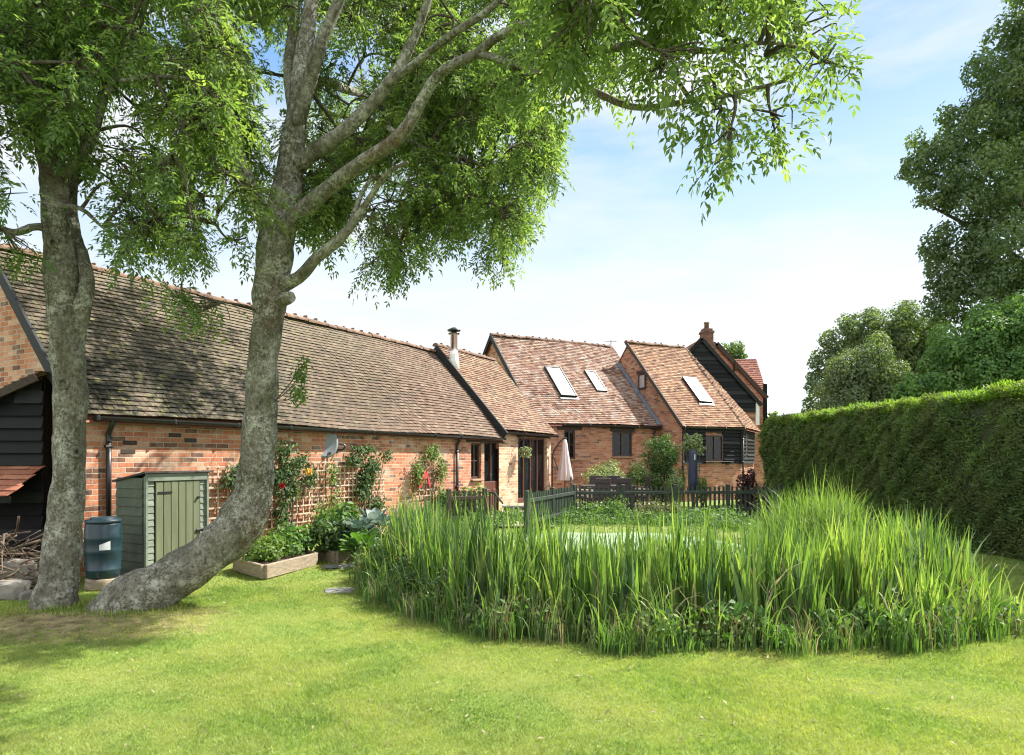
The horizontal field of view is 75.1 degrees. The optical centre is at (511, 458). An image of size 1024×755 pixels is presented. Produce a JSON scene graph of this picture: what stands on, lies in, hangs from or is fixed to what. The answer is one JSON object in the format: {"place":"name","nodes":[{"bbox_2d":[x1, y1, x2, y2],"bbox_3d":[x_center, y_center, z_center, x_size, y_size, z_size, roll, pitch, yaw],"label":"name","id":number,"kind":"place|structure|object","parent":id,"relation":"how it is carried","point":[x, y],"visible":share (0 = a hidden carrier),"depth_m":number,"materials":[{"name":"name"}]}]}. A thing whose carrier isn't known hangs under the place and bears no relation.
{"place":"outdoors","nodes":[
{"label":"outdoors","id":0,"kind":"place"},
{"bbox_2d":[0,489,1023,754],"bbox_3d":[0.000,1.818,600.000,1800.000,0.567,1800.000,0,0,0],"label":"lawn","id":1,"kind":"structure","parent":0,"point":[26,623],"depth_m":4.76,"materials":[{"name":"green plant"}]},
{"bbox_2d":[0,579,30,600],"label":"stone","id":2,"kind":"object","parent":1,"relation":"on","point":[13,589],"visible":0.75,"depth_m":7.55,"materials":[{"name":"grey stone"}]},
{"bbox_2d":[0,559,37,585],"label":"stone slab","id":3,"kind":"object","parent":1,"relation":"on","point":[24,569],"depth_m":8.18,"materials":[{"name":"grey stone"}]},
{"bbox_2d":[19,590,31,600],"bbox_3d":[-5.478,1.570,7.522,0.138,0.153,0.150,0,0,-26],"label":"stone","id":4,"kind":"object","parent":1,"relation":"on","point":[24,595],"visible":0.47,"depth_m":7.46,"materials":[{"name":"grey stone"}]},
{"bbox_2d":[0,371,51,570],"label":"timber outbuilding","id":5,"kind":"structure","parent":1,"relation":"on","point":[25,442],"depth_m":9.10,"materials":[{"name":"black wood"}]},
{"bbox_2d":[0,516,84,589],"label":"brushwood pile","id":6,"kind":"object","parent":1,"relation":"on","point":[6,550],"visible":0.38,"depth_m":8.27,"materials":[{"name":"brown wood"}]},
{"bbox_2d":[83,576,118,590],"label":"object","id":7,"kind":"object","parent":1,"relation":"on","point":[95,585],"visible":0.5,"depth_m":8.17,"materials":[{"name":"beige stone"}]},
{"bbox_2d":[83,516,122,579],"bbox_3d":[-5.127,1.115,8.350,0.425,0.760,0.425,0,0,19],"label":"water butt","id":8,"kind":"object","parent":7,"relation":"on","point":[102,539],"visible":1,"depth_m":8.19,"materials":[{"name":"blue plastic"}]},
{"bbox_2d":[0,595,204,618],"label":"grass tufts","id":9,"kind":"object","parent":1,"relation":"on","point":[80,602],"visible":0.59,"depth_m":6.67,"materials":[{"name":"green plant"}]},
{"bbox_2d":[0,0,270,610],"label":"ash tree","id":10,"kind":"object","parent":1,"relation":"on","point":[51,51],"visible":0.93,"depth_m":6.77,"materials":[{"name":"green plant"}]},
{"bbox_2d":[112,470,211,575],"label":"tool shed","id":11,"kind":"structure","parent":1,"relation":"on","point":[160,514],"depth_m":8.88,"materials":[{"name":"wood"}]},
{"bbox_2d":[155,480,203,561],"bbox_3d":[-4.523,0.930,9.094,0.086,1.240,0.688,0,0,29],"label":"door","id":12,"kind":"structure","parent":11,"relation":"in","point":[177,503],"depth_m":9.05,"materials":[{"name":"green paint"}]},
{"bbox_2d":[219,462,237,494],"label":"climbing plant","id":13,"kind":"object","parent":1,"relation":"on","point":[231,479],"visible":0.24,"depth_m":10.95,"materials":[{"name":"green plant"}]},
{"bbox_2d":[0,243,505,576],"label":"brick barn","id":14,"kind":"structure","parent":1,"relation":"on","point":[159,400],"depth_m":11.97,"materials":[{"name":"tile"}]},
{"bbox_2d":[207,465,236,519],"bbox_3d":[-4.719,0.899,11.070,0.033,1.574,0.821,0,0,29],"label":"trellis","id":15,"kind":"object","parent":14,"relation":"attached to","point":[218,487],"visible":0.18,"depth_m":10.89,"materials":[{"name":"beige wood"}]},
{"bbox_2d":[262,488,281,541],"bbox_3d":[-4.279,1.086,11.870,0.033,1.074,0.440,0,0,29],"label":"trellis","id":16,"kind":"object","parent":14,"relation":"attached to","point":[272,509],"visible":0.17,"depth_m":11.88,"materials":[{"name":"brown wood"}]},
{"bbox_2d":[284,479,310,530],"bbox_3d":[-3.994,1.044,12.386,0.033,1.320,0.660,0,0,29],"label":"trellis","id":17,"kind":"object","parent":14,"relation":"attached to","point":[302,506],"visible":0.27,"depth_m":12.50,"materials":[{"name":"beige wood"}]},
{"bbox_2d":[311,461,331,506],"bbox_3d":[-3.704,0.488,12.913,0.033,0.870,0.533,0,0,29],"label":"trellis","id":18,"kind":"object","parent":14,"relation":"attached to","point":[323,479],"visible":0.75,"depth_m":12.87,"materials":[{"name":"beige wood"}]},
{"bbox_2d":[322,433,345,457],"bbox_3d":[-3.530,-0.305,13.070,0.488,0.616,0.585,0,0,33],"label":"satellite dish","id":19,"kind":"object","parent":14,"relation":"attached to","point":[331,449],"visible":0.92,"depth_m":13.13,"materials":[{"name":"grey metal"}]},
{"bbox_2d":[335,465,358,515],"bbox_3d":[-3.361,0.734,13.534,0.033,1.181,0.678,0,0,29],"label":"trellis","id":20,"kind":"object","parent":14,"relation":"attached to","point":[348,478],"visible":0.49,"depth_m":13.51,"materials":[{"name":"beige wood"}]},
{"bbox_2d":[365,471,384,510],"bbox_3d":[-2.946,0.856,14.287,0.033,1.149,0.638,0,0,29],"label":"trellis","id":21,"kind":"object","parent":14,"relation":"attached to","point":[383,485],"visible":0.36,"depth_m":14.40,"materials":[{"name":"beige wood"}]},
{"bbox_2d":[415,459,434,497],"bbox_3d":[-2.074,0.477,15.868,0.033,0.892,0.773,0,0,29],"label":"trellis","id":22,"kind":"object","parent":14,"relation":"attached to","point":[430,478],"visible":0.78,"depth_m":15.93,"materials":[{"name":"beige wood"}]},
{"bbox_2d":[470,443,483,480],"bbox_3d":[-0.989,0.106,18.009,0.210,1.020,0.602,0,0,29],"label":"window","id":23,"kind":"structure","parent":14,"relation":"in","point":[474,446],"depth_m":18.12,"materials":[{"name":"brown glass"}]},
{"bbox_2d":[484,443,498,511],"bbox_3d":[-0.592,0.514,18.823,0.119,1.992,0.972,0,0,29],"label":"door","id":24,"kind":"structure","parent":14,"relation":"in","point":[491,454],"depth_m":18.91,"materials":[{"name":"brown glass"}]},
{"bbox_2d":[233,550,317,578],"bbox_3d":[-3.515,1.535,9.938,0.963,0.190,1.800,0,0,17],"label":"raised bed","id":25,"kind":"object","parent":1,"relation":"on","point":[282,565],"visible":0.73,"depth_m":9.40,"materials":[{"name":"wood"}]},
{"bbox_2d":[240,534,288,561],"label":"leafy plant","id":26,"kind":"object","parent":25,"relation":"in","point":[266,550],"visible":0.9,"depth_m":9.46,"materials":[{"name":"green plant"}]},
{"bbox_2d":[264,532,304,556],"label":"leafy plant","id":27,"kind":"object","parent":25,"relation":"in","point":[292,546],"visible":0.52,"depth_m":9.94,"materials":[{"name":"green plant"}]},
{"bbox_2d":[263,521,316,552],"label":"leafy plant","id":28,"kind":"object","parent":25,"relation":"in","point":[302,533],"visible":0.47,"depth_m":10.38,"materials":[{"name":"green plant"}]},
{"bbox_2d":[271,436,321,532],"bbox_3d":[-3.979,0.597,12.173,0.328,2.074,1.208,0,0,29],"label":"climbing plant","id":29,"kind":"object","parent":1,"relation":"on","point":[293,464],"visible":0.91,"depth_m":12.02,"materials":[{"name":"green plant"}]},
{"bbox_2d":[309,455,345,520],"bbox_3d":[-3.594,0.775,12.886,0.299,1.723,1.072,0,0,30],"label":"climbing plant","id":30,"kind":"object","parent":1,"relation":"on","point":[333,480],"visible":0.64,"depth_m":13.01,"materials":[{"name":"green plant"}]},
{"bbox_2d":[324,587,355,593],"bbox_3d":[-2.117,1.629,8.144,0.379,0.049,0.284,0,0,0],"label":"stepping stone","id":31,"kind":"object","parent":1,"relation":"on","point":[338,590],"visible":0.81,"depth_m":8.10,"materials":[{"name":"grey stone"}]},
{"bbox_2d":[321,562,361,568],"bbox_3d":[-2.450,1.630,10.018,0.829,0.056,0.452,0,0,-15],"label":"stepping stone","id":32,"kind":"object","parent":1,"relation":"on","point":[335,566],"visible":0.45,"depth_m":9.89,"materials":[{"name":"grey stone"}]},
{"bbox_2d":[316,546,370,562],"bbox_3d":[-2.749,1.535,11.059,0.728,0.190,1.481,0,0,22],"label":"plant pot","id":33,"kind":"object","parent":1,"relation":"on","point":[332,556],"visible":0.27,"depth_m":10.39,"materials":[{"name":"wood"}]},
{"bbox_2d":[306,514,358,553],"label":"leafy plant","id":34,"kind":"object","parent":33,"relation":"in","point":[323,529],"visible":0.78,"depth_m":10.42,"materials":[{"name":"green plant"}]},
{"bbox_2d":[312,501,361,543],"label":"leafy plant","id":35,"kind":"object","parent":33,"relation":"in","point":[342,512],"visible":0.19,"depth_m":11.25,"materials":[{"name":"green plant"}]},
{"bbox_2d":[317,519,368,551],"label":"leafy plant","id":36,"kind":"object","parent":33,"relation":"in","point":[343,536],"visible":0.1,"depth_m":10.54,"materials":[{"name":"green plant"}]},
{"bbox_2d":[331,517,382,549],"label":"broad leaved plant","id":37,"kind":"object","parent":33,"relation":"in","point":[357,525],"visible":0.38,"depth_m":10.53,"materials":[{"name":"green plant"}]},
{"bbox_2d":[352,507,391,536],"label":"broad leaved plant","id":38,"kind":"object","parent":33,"relation":"on","point":[376,514],"visible":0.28,"depth_m":11.07,"materials":[{"name":"green plant"}]},
{"bbox_2d":[335,527,383,560],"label":"broad leaved plant","id":39,"kind":"object","parent":1,"relation":"on","point":[356,540],"visible":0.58,"depth_m":10.01,"materials":[{"name":"green plant"}]},
{"bbox_2d":[344,444,395,515],"bbox_3d":[-2.985,0.660,13.969,0.312,1.952,1.623,0,0,28],"label":"climbing plant","id":40,"kind":"object","parent":1,"relation":"on","point":[367,479],"visible":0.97,"depth_m":13.87,"materials":[{"name":"green plant"}]},
{"bbox_2d":[368,509,451,616],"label":"waterside weeds","id":41,"kind":"object","parent":1,"relation":"on","point":[404,559],"visible":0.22,"depth_m":7.26,"materials":[{"name":"green plant"}]},
{"bbox_2d":[409,443,452,502],"bbox_3d":[-1.920,0.639,15.902,0.319,1.998,1.662,0,0,29],"label":"climbing plant","id":42,"kind":"object","parent":1,"relation":"on","point":[434,454],"visible":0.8,"depth_m":15.96,"materials":[{"name":"green plant"}]},
{"bbox_2d":[422,488,483,524],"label":"garden shrub","id":43,"kind":"object","parent":1,"relation":"on","point":[442,501],"visible":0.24,"depth_m":15.68,"materials":[{"name":"green plant"}]},
{"bbox_2d":[446,488,486,525],"bbox_3d":[-1.040,1.165,15.399,0.996,0.930,0.102,0,0,-27],"label":"picket fence","id":44,"kind":"object","parent":1,"relation":"on","point":[469,497],"visible":0.57,"depth_m":15.36,"materials":[{"name":"wood"}]},
{"bbox_2d":[460,482,491,512],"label":"garden shrub","id":45,"kind":"object","parent":1,"relation":"on","point":[479,488],"visible":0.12,"depth_m":16.42,"materials":[{"name":"green plant"}]},
{"bbox_2d":[83,0,874,612],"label":"ash tree","id":46,"kind":"object","parent":1,"relation":"on","point":[429,106],"visible":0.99,"depth_m":6.89,"materials":[{"name":"green plant"}]},
{"bbox_2d":[432,343,558,510],"bbox_3d":[-1.396,-0.907,21.665,4.907,5.275,3.685,0,0,29],"label":"brick extension","id":47,"kind":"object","parent":1,"relation":"on","point":[502,402],"visible":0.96,"depth_m":20.60,"materials":[{"name":"brown ceramic"}]},
{"bbox_2d":[447,327,460,368],"bbox_3d":[-1.750,-3.249,20.070,0.400,1.390,0.400,0,0,0],"label":"steel flue","id":48,"kind":"object","parent":47,"relation":"on","point":[453,357],"visible":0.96,"depth_m":19.97,"materials":[{"name":"silver metal"}]},
{"bbox_2d":[517,436,531,457],"bbox_3d":[0.392,-0.318,19.909,0.450,0.681,0.460,0,0,-30],"label":"hanging basket","id":49,"kind":"object","parent":47,"relation":"attached to","point":[525,452],"visible":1,"depth_m":19.82,"materials":[{"name":"green plant"}]},
{"bbox_2d":[518,437,543,502],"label":"folding doors","id":50,"kind":"structure","parent":47,"relation":"in","point":[530,470],"depth_m":21.14,"materials":[{"name":"brown glass"}]},
{"bbox_2d":[488,492,502,525],"bbox_3d":[-0.343,1.204,15.218,0.143,0.852,0.700,0,0,-31],"label":"handrail","id":51,"kind":"object","parent":1,"relation":"on","point":[495,495],"visible":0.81,"depth_m":15.38,"materials":[{"name":"grey metal"}]},
{"bbox_2d":[0,580,1015,754],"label":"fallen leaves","id":52,"kind":"object","parent":1,"relation":"on","point":[394,720],"visible":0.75,"depth_m":4.48,"materials":[{"name":"green plant"}]},
{"bbox_2d":[524,484,575,534],"bbox_3d":[0.962,1.160,15.824,0.104,0.940,3.601,0,0,22],"label":"picket fence","id":53,"kind":"object","parent":1,"relation":"on","point":[554,499],"visible":0.72,"depth_m":15.58,"materials":[{"name":"green wood"}]},
{"bbox_2d":[482,332,662,501],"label":"brick house","id":54,"kind":"structure","parent":1,"relation":"on","point":[589,402],"depth_m":25.16,"materials":[{"name":"red ceramic"}]},
{"bbox_2d":[544,366,579,399],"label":"roof window","id":55,"kind":"structure","parent":54,"relation":"in","point":[557,376],"depth_m":25.04,"materials":[{"name":"white glass"}]},
{"bbox_2d":[564,430,576,460],"bbox_3d":[2.054,-0.460,23.758,0.556,1.091,0.170,0,0,-29],"label":"window","id":56,"kind":"structure","parent":54,"relation":"in","point":[570,434],"depth_m":23.86,"materials":[{"name":"black glass"}]},
{"bbox_2d":[584,370,607,393],"bbox_3d":[3.288,-2.969,26.062,0.613,1.037,0.949,0,0,-29],"label":"roof window","id":57,"kind":"structure","parent":54,"relation":"in","point":[592,375],"depth_m":26.05,"materials":[{"name":"white glass"}]},
{"bbox_2d":[611,432,633,457],"bbox_3d":[4.129,-0.500,24.914,1.026,0.981,0.170,0,0,-29],"label":"window","id":58,"kind":"structure","parent":54,"relation":"in","point":[621,441],"depth_m":24.95,"materials":[{"name":"grey glass"}]},
{"bbox_2d":[569,499,607,522],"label":"waterside plant","id":59,"kind":"object","parent":1,"relation":"on","point":[589,507],"visible":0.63,"depth_m":16.83,"materials":[{"name":"green plant"}]},
{"bbox_2d":[461,503,761,529],"bbox_3d":[2.214,1.425,16.024,6.959,0.552,2.944,0,0,0],"label":"ground cover","id":60,"kind":"object","parent":1,"relation":"on","point":[646,512],"visible":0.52,"depth_m":15.96,"materials":[{"name":"green plant"}]},
{"bbox_2d":[600,495,631,519],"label":"waterside plant","id":61,"kind":"object","parent":1,"relation":"on","point":[618,506],"visible":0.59,"depth_m":16.84,"materials":[{"name":"green plant"}]},
{"bbox_2d":[625,458,646,503],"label":"dark shrub","id":62,"kind":"object","parent":1,"relation":"on","point":[635,477],"visible":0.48,"depth_m":22.88,"materials":[{"name":"green plant"}]},
{"bbox_2d":[632,499,664,522],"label":"waterside plant","id":63,"kind":"object","parent":1,"relation":"on","point":[651,507],"visible":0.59,"depth_m":16.81,"materials":[{"name":"green plant"}]},
{"bbox_2d":[639,432,687,503],"bbox_3d":[5.021,0.358,22.296,1.478,2.554,1.376,0,0,-18],"label":"round shrub","id":64,"kind":"object","parent":1,"relation":"on","point":[668,460],"visible":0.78,"depth_m":22.02,"materials":[{"name":"green plant"}]},
{"bbox_2d":[661,500,681,520],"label":"waterside plant","id":65,"kind":"object","parent":1,"relation":"on","point":[667,508],"visible":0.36,"depth_m":16.80,"materials":[{"name":"green plant"}]},
{"bbox_2d":[663,467,685,503],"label":"variegated shrub","id":66,"kind":"object","parent":1,"relation":"on","point":[674,477],"visible":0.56,"depth_m":21.53,"materials":[{"name":"green plant"}]},
{"bbox_2d":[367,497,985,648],"bbox_3d":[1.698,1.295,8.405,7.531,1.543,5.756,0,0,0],"label":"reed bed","id":67,"kind":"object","parent":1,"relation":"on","point":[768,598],"visible":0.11,"depth_m":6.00,"materials":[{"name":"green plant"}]},
{"bbox_2d":[576,484,782,517],"bbox_3d":[4.469,1.165,17.803,5.714,0.930,0.111,0,0,-4],"label":"picket fence","id":68,"kind":"object","parent":1,"relation":"on","point":[665,492],"visible":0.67,"depth_m":17.81,"materials":[{"name":"brown wood"}]},
{"bbox_2d":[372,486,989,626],"bbox_3d":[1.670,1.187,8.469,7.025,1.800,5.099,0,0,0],"label":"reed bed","id":69,"kind":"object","parent":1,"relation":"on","point":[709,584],"visible":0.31,"depth_m":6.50,"materials":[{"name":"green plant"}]},
{"bbox_2d":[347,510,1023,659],"bbox_3d":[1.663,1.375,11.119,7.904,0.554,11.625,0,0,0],"label":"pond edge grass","id":70,"kind":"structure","parent":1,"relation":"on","point":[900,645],"depth_m":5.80,"materials":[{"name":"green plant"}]},
{"bbox_2d":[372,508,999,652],"bbox_3d":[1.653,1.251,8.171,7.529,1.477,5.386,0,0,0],"label":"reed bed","id":71,"kind":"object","parent":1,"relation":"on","point":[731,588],"visible":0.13,"depth_m":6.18,"materials":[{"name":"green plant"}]},
{"bbox_2d":[353,482,1023,654],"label":"reed bed","id":72,"kind":"object","parent":1,"relation":"on","point":[649,552],"visible":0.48,"depth_m":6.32,"materials":[{"name":"green plant"}]},
{"bbox_2d":[619,340,759,501],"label":"weatherboarded house","id":73,"kind":"structure","parent":1,"relation":"on","point":[682,390],"depth_m":26.19,"materials":[{"name":"brown tile"}]},
{"bbox_2d":[636,369,647,389],"bbox_3d":[5.224,-3.148,26.713,0.100,0.750,0.620,0,0,-29],"label":"gable window","id":74,"kind":"structure","parent":73,"relation":"in","point":[641,375],"depth_m":26.71,"materials":[{"name":"grey glass"}]},
{"bbox_2d":[682,377,714,405],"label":"roof window","id":75,"kind":"structure","parent":73,"relation":"in","point":[692,383],"depth_m":26.65,"materials":[{"name":"white glass"}]},
{"bbox_2d":[705,435,722,460],"bbox_3d":[7.750,-0.393,25.532,0.902,0.984,0.060,0,0,-29],"label":"window","id":76,"kind":"structure","parent":73,"relation":"in","point":[714,443],"depth_m":25.53,"materials":[{"name":"grey glass"}]},
{"bbox_2d":[357,521,1023,654],"bbox_3d":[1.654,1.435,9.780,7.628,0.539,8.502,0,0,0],"label":"waterside weeds","id":77,"kind":"object","parent":1,"relation":"on","point":[727,617],"visible":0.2,"depth_m":5.86,"materials":[{"name":"green plant"}]},
{"bbox_2d":[688,449,697,490],"bbox_3d":[5.055,0.690,18.600,0.480,1.880,0.480,0,0,0],"label":"covered parasol","id":78,"kind":"object","parent":1,"relation":"on","point":[692,471],"visible":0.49,"depth_m":18.50,"materials":[{"name":"fabric"}]},
{"bbox_2d":[680,433,705,505],"bbox_3d":[5.567,0.421,20.505,0.782,2.426,0.787,0,0,0],"label":"standard tree","id":79,"kind":"object","parent":1,"relation":"on","point":[694,442],"visible":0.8,"depth_m":20.42,"materials":[{"name":"green plant"}]},
{"bbox_2d":[684,506,717,522],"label":"waterside plant","id":80,"kind":"object","parent":1,"relation":"on","point":[698,512],"visible":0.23,"depth_m":16.88,"materials":[{"name":"green plant"}]},
{"bbox_2d":[695,477,708,506],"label":"yellow shrub","id":81,"kind":"object","parent":1,"relation":"on","point":[703,484],"visible":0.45,"depth_m":20.94,"materials":[{"name":"green plant"}]},
{"bbox_2d":[686,322,768,488],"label":"house","id":82,"kind":"structure","parent":1,"relation":"on","point":[743,385],"depth_m":31.10,"materials":[{"name":"black wood"}]},
{"bbox_2d":[755,403,758,424],"bbox_3d":[11.446,-2.146,31.050,0.160,1.200,0.100,0,0,0],"label":"window","id":83,"kind":"structure","parent":82,"relation":"in","point":[757,406],"depth_m":31.00,"materials":[{"name":"white paint"}]},
{"bbox_2d":[721,339,749,358],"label":"distant tree","id":84,"kind":"object","parent":1,"relation":"on","point":[735,352],"visible":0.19,"depth_m":47.51,"materials":[{"name":"green plant"}]},
{"bbox_2d":[734,467,760,507],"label":"maroon shrub","id":85,"kind":"object","parent":1,"relation":"on","point":[748,480],"visible":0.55,"depth_m":20.92,"materials":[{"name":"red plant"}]},
{"bbox_2d":[739,477,880,548],"bbox_3d":[4.729,1.069,10.418,2.016,1.775,3.669,0,0,0],"label":"reed clump","id":86,"kind":"object","parent":1,"relation":"on","point":[830,505],"visible":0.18,"depth_m":9.81,"materials":[{"name":"green plant"}]},
{"bbox_2d":[742,458,884,555],"bbox_3d":[4.790,0.962,10.635,2.120,1.952,2.983,0,0,0],"label":"reed clump","id":87,"kind":"object","parent":1,"relation":"on","point":[799,500],"visible":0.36,"depth_m":10.40,"materials":[{"name":"green plant"}]},
{"bbox_2d":[811,330,910,410],"bbox_3d":[15.889,-2.048,30.057,4.638,7.409,3.557,0,0,0],"label":"round tree","id":88,"kind":"object","parent":1,"relation":"on","point":[860,376],"visible":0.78,"depth_m":29.29,"materials":[{"name":"green plant"}]},
{"bbox_2d":[800,299,947,413],"bbox_3d":[20.769,-3.702,37.900,8.655,10.791,4.211,0,0,0],"label":"loose tree","id":89,"kind":"object","parent":1,"relation":"on","point":[904,328],"visible":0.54,"depth_m":37.34,"materials":[{"name":"green plant"}]},
{"bbox_2d":[755,379,1023,560],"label":"yew hedge","id":90,"kind":"object","parent":1,"relation":"on","point":[961,453],"visible":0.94,"depth_m":12.76,"materials":[{"name":"green plant"}]},
{"bbox_2d":[890,289,1023,399],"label":"bushy tree","id":91,"kind":"object","parent":1,"relation":"on","point":[994,346],"visible":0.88,"depth_m":19.55,"materials":[{"name":"green plant"}]},
{"bbox_2d":[894,0,1023,332],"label":"tall tree","id":92,"kind":"object","parent":1,"relation":"on","point":[984,264],"visible":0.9,"depth_m":25.26,"materials":[{"name":"green plant"}]},
{"bbox_2d":[0,0,1023,416],"label":"sky","id":93,"kind":"structure","parent":0,"point":[771,268],"materials":[{"name":"blue"}]},
{"bbox_2d":[492,500,663,526],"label":"patio","id":94,"kind":"structure","parent":0,"point":[583,512],"depth_m":21.31,"materials":[{"name":"beige stone"}]},
{"bbox_2d":[502,505,529,519],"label":"garden steps","id":95,"kind":"structure","parent":94,"relation":"on","point":[514,506],"depth_m":17.37,"materials":[{"name":"grey stone"}]},
{"bbox_2d":[551,437,572,487],"bbox_3d":[1.480,0.439,22.000,1.102,2.282,0.800,0,0,0],"label":"cantilever parasol","id":96,"kind":"object","parent":94,"relation":"on","point":[564,473],"visible":0.85,"depth_m":21.92,"materials":[{"name":"fabric"}]},
{"bbox_2d":[570,477,587,504],"bbox_3d":[2.106,1.077,20.606,0.588,0.989,0.600,0,0,10],"label":"garden chair","id":97,"kind":"object","parent":94,"relation":"on","point":[582,495],"visible":0.3,"depth_m":20.38,"materials":[{"name":"wicker"}]},
{"bbox_2d":[587,476,605,504],"bbox_3d":[2.808,1.077,21.934,0.600,0.989,0.588,0,0,0],"label":"garden chair","id":98,"kind":"object","parent":94,"relation":"on","point":[591,480],"visible":0.18,"depth_m":22.18,"materials":[{"name":"wicker"}]},
{"bbox_2d":[591,478,611,505],"bbox_3d":[2.665,1.077,19.766,0.600,0.989,0.588,0,0,0],"label":"garden chair","id":99,"kind":"object","parent":94,"relation":"on","point":[602,482],"visible":0.52,"depth_m":19.49,"materials":[{"name":"wicker"}]},
{"bbox_2d":[581,459,628,503],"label":"domed shrub","id":100,"kind":"object","parent":94,"relation":"on","point":[605,471],"visible":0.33,"depth_m":23.05,"materials":[{"name":"green plant"}]},
{"bbox_2d":[579,485,636,507],"bbox_3d":[3.001,1.214,20.900,1.700,0.732,0.950,0,0,0],"label":"patio table","id":101,"kind":"object","parent":94,"relation":"on","point":[633,486],"visible":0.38,"depth_m":20.47,"materials":[{"name":"wood"}]},
{"bbox_2d":[607,476,625,505],"bbox_3d":[3.438,1.077,22.034,0.600,0.989,0.588,0,0,-5],"label":"garden chair","id":102,"kind":"object","parent":94,"relation":"on","point":[613,480],"visible":0.07,"depth_m":22.28,"materials":[{"name":"wicker"}]},
{"bbox_2d":[611,478,631,507],"bbox_3d":[3.269,1.077,19.866,0.600,0.989,0.587,0,0,-6],"label":"garden chair","id":103,"kind":"object","parent":94,"relation":"on","point":[627,482],"visible":0.35,"depth_m":19.60,"materials":[{"name":"wicker"}]},
{"bbox_2d":[629,476,649,507],"bbox_3d":[4.018,1.077,21.003,0.587,0.989,0.600,0,0,-5],"label":"garden chair","id":104,"kind":"object","parent":94,"relation":"on","point":[647,481],"visible":0.49,"depth_m":20.88,"materials":[{"name":"wicker"}]},
{"bbox_2d":[499,532,747,559],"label":"pond water","id":105,"kind":"structure","parent":0,"point":[611,534],"depth_m":14.33,"materials":[{"name":"grey liquid"}]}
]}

